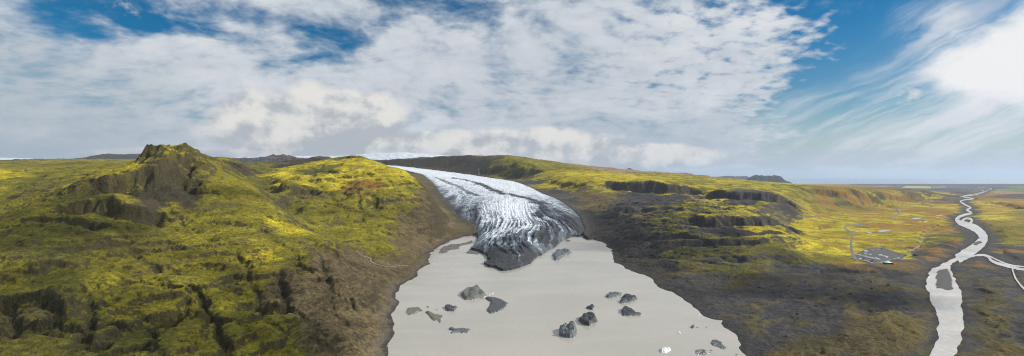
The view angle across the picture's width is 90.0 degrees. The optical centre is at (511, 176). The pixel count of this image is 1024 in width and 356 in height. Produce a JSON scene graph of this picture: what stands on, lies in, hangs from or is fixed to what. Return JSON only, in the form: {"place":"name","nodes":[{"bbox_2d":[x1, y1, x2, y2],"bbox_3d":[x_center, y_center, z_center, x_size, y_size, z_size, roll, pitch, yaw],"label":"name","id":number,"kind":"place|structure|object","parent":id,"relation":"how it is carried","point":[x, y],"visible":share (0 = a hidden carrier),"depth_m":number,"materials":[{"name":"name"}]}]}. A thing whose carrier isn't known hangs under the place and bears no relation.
{"place":"outdoors","nodes":[
{"label":"outdoors","id":0,"kind":"place"},
{"bbox_2d":[66,154,139,159],"bbox_3d":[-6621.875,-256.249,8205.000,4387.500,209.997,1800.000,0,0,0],"label":"hills","id":1,"kind":"structure","parent":0,"point":[118,156],"depth_m":7613.68,"materials":[{"name":"grey stone"}]},
{"bbox_2d":[266,154,306,158],"bbox_3d":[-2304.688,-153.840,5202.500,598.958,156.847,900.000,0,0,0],"label":"hills","id":2,"kind":"structure","parent":0,"point":[282,156],"depth_m":4984.96,"materials":[{"name":"grey stone"}]},
{"bbox_2d":[307,156,330,159],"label":"hills","id":3,"kind":"structure","parent":0,"point":[321,157],"depth_m":4269.43,"materials":[{"name":"grey stone"}]},
{"bbox_2d":[0,143,1023,355],"bbox_3d":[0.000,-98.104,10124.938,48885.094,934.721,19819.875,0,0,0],"label":"terrain","id":4,"kind":"structure","parent":0,"point":[184,249],"depth_m":1015.62,"materials":[{"name":"green plant"}]},
{"bbox_2d":[0,158,29,159],"bbox_3d":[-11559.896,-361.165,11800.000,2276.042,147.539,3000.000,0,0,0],"label":"ice cap","id":5,"kind":"object","parent":4,"relation":"on","point":[12,158],"visible":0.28,"depth_m":11109.02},
{"bbox_2d":[230,152,445,159],"bbox_3d":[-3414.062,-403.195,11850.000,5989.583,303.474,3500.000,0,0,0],"label":"ice cap","id":6,"kind":"object","parent":4,"relation":"on","point":[390,156],"visible":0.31,"depth_m":10935.51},
{"bbox_2d":[387,165,584,270],"bbox_3d":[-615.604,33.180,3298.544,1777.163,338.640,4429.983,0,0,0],"label":"glacier","id":7,"kind":"object","parent":4,"relation":"on","point":[517,225],"visible":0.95,"depth_m":2062.81,"materials":[{"name":"white ice"}]},
{"bbox_2d":[855,247,905,264],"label":"car park","id":8,"kind":"structure","parent":4,"relation":"on","point":[890,254],"depth_m":1274.48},
{"bbox_2d":[0,0,1023,177],"label":"sky","id":9,"kind":"structure","parent":0,"point":[712,88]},
{"bbox_2d":[387,235,745,355],"bbox_3d":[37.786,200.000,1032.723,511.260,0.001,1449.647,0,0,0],"label":"lake","id":10,"kind":"structure","parent":0,"point":[544,296],"depth_m":754.61,"materials":[{"name":"grey liquid"}]},
{"bbox_2d":[406,307,422,314],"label":"iceberg","id":11,"kind":"object","parent":10,"relation":"on","point":[412,310],"visible":1,"depth_m":760.90,"materials":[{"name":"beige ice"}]},
{"bbox_2d":[425,311,442,322],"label":"iceberg","id":12,"kind":"object","parent":10,"relation":"on","point":[434,317],"visible":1,"depth_m":726.40,"materials":[{"name":"beige ice"}]},
{"bbox_2d":[445,304,456,311],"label":"iceberg","id":13,"kind":"object","parent":10,"relation":"on","point":[448,307],"visible":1,"depth_m":771.41,"materials":[{"name":"grey ice"}]},
{"bbox_2d":[449,327,470,333],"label":"iceberg","id":14,"kind":"object","parent":10,"relation":"on","point":[459,330],"visible":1,"depth_m":661.06,"materials":[{"name":"grey ice"}]},
{"bbox_2d":[461,285,485,299],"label":"iceberg","id":15,"kind":"object","parent":10,"relation":"on","point":[473,292],"visible":1,"depth_m":855.00,"materials":[{"name":"grey ice"}]},
{"bbox_2d":[485,296,507,313],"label":"iceberg","id":16,"kind":"object","parent":10,"relation":"on","point":[496,305],"visible":1,"depth_m":792.66,"materials":[{"name":"grey ice"}]},
{"bbox_2d":[552,248,571,260],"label":"iceberg","id":17,"kind":"object","parent":10,"relation":"on","point":[558,254],"visible":1,"depth_m":1295.93,"materials":[{"name":"grey ice"}]},
{"bbox_2d":[559,321,576,337],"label":"iceberg","id":18,"kind":"object","parent":10,"relation":"on","point":[568,330],"visible":1,"depth_m":646.73,"materials":[{"name":"grey ice"}]},
{"bbox_2d":[578,312,597,325],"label":"iceberg","id":19,"kind":"object","parent":10,"relation":"on","point":[588,319],"visible":1,"depth_m":702.53,"materials":[{"name":"grey ice"}]},
{"bbox_2d":[586,304,594,309],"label":"iceberg","id":20,"kind":"object","parent":10,"relation":"on","point":[591,307],"visible":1,"depth_m":776.53,"materials":[{"name":"grey ice"}]},
{"bbox_2d":[606,292,621,297],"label":"iceberg","id":21,"kind":"object","parent":10,"relation":"on","point":[613,294],"visible":1,"depth_m":854.03,"materials":[{"name":"grey ice"}]},
{"bbox_2d":[620,294,637,303],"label":"iceberg","id":22,"kind":"object","parent":10,"relation":"on","point":[627,298],"visible":1,"depth_m":825.20,"materials":[{"name":"grey ice"}]},
{"bbox_2d":[621,306,641,315],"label":"iceberg","id":23,"kind":"object","parent":10,"relation":"on","point":[627,311],"visible":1,"depth_m":743.06,"materials":[{"name":"grey ice"}]},
{"bbox_2d":[661,347,670,352],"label":"iceberg","id":24,"kind":"object","parent":10,"relation":"on","point":[665,349],"visible":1,"depth_m":585.88,"materials":[{"name":"white ice"}]},
{"bbox_2d":[695,349,710,354],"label":"iceberg","id":25,"kind":"object","parent":10,"relation":"on","point":[700,352],"visible":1,"depth_m":581.64,"materials":[{"name":"grey ice"}]},
{"bbox_2d":[710,340,726,349],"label":"iceberg","id":26,"kind":"object","parent":10,"relation":"on","point":[718,344],"visible":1,"depth_m":608.22,"materials":[{"name":"grey ice"}]},
{"bbox_2d":[645,253,772,265],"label":"track","id":27,"kind":"structure","parent":0,"point":[711,260],"depth_m":1142.87,"materials":[{"name":"grey gravel"}]},
{"bbox_2d":[718,176,747,178],"bbox_3d":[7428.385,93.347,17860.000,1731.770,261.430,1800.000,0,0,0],"label":"hills","id":28,"kind":"structure","parent":0,"point":[740,177],"depth_m":17373.89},
{"bbox_2d":[746,175,790,182],"bbox_3d":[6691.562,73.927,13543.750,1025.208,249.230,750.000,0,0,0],"label":"mesa","id":29,"kind":"structure","parent":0,"point":[775,178],"depth_m":13242.62,"materials":[{"name":"grey stone"}]},
{"bbox_2d":[795,207,914,217],"bbox_3d":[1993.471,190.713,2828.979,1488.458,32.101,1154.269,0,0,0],"label":"dry stream","id":30,"kind":"structure","parent":0,"point":[837,214],"depth_m":2367.99,"materials":[{"name":"grey gravel"}]},
{"bbox_2d":[844,223,872,259],"bbox_3d":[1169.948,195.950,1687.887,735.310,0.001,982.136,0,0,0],"label":"road","id":31,"kind":"structure","parent":0,"point":[853,254],"depth_m":1600.12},
{"bbox_2d":[783,178,1023,183],"bbox_3d":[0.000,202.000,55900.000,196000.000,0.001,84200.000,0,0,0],"label":"sea","id":32,"kind":"structure","parent":0,"point":[906,180],"depth_m":27956.31,"materials":[{"name":"liquid"}]},
{"bbox_2d":[902,186,930,187],"bbox_3d":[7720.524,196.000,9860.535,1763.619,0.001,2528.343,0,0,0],"label":"field","id":33,"kind":"structure","parent":0,"point":[916,187],"depth_m":9379.14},
{"bbox_2d":[906,230,932,255],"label":"track","id":34,"kind":"structure","parent":0,"point":[918,245],"depth_m":1488.49,"materials":[{"name":"grey gravel"}]},
{"bbox_2d":[925,250,963,355],"bbox_3d":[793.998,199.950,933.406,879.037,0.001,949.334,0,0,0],"label":"river","id":35,"kind":"structure","parent":0,"point":[946,304],"depth_m":754.42,"materials":[{"name":"liquid"}]},
{"bbox_2d":[935,269,952,289],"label":"gravel bar","id":36,"kind":"object","parent":35,"relation":"in","point":[944,279],"visible":1,"depth_m":986.16,"materials":[{"name":"grey gravel"}]},
{"bbox_2d":[950,186,1023,288],"bbox_3d":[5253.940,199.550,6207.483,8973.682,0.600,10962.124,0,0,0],"label":"river","id":37,"kind":"structure","parent":0,"point":[971,250],"depth_m":1489.43,"materials":[{"name":"liquid"}]}
]}

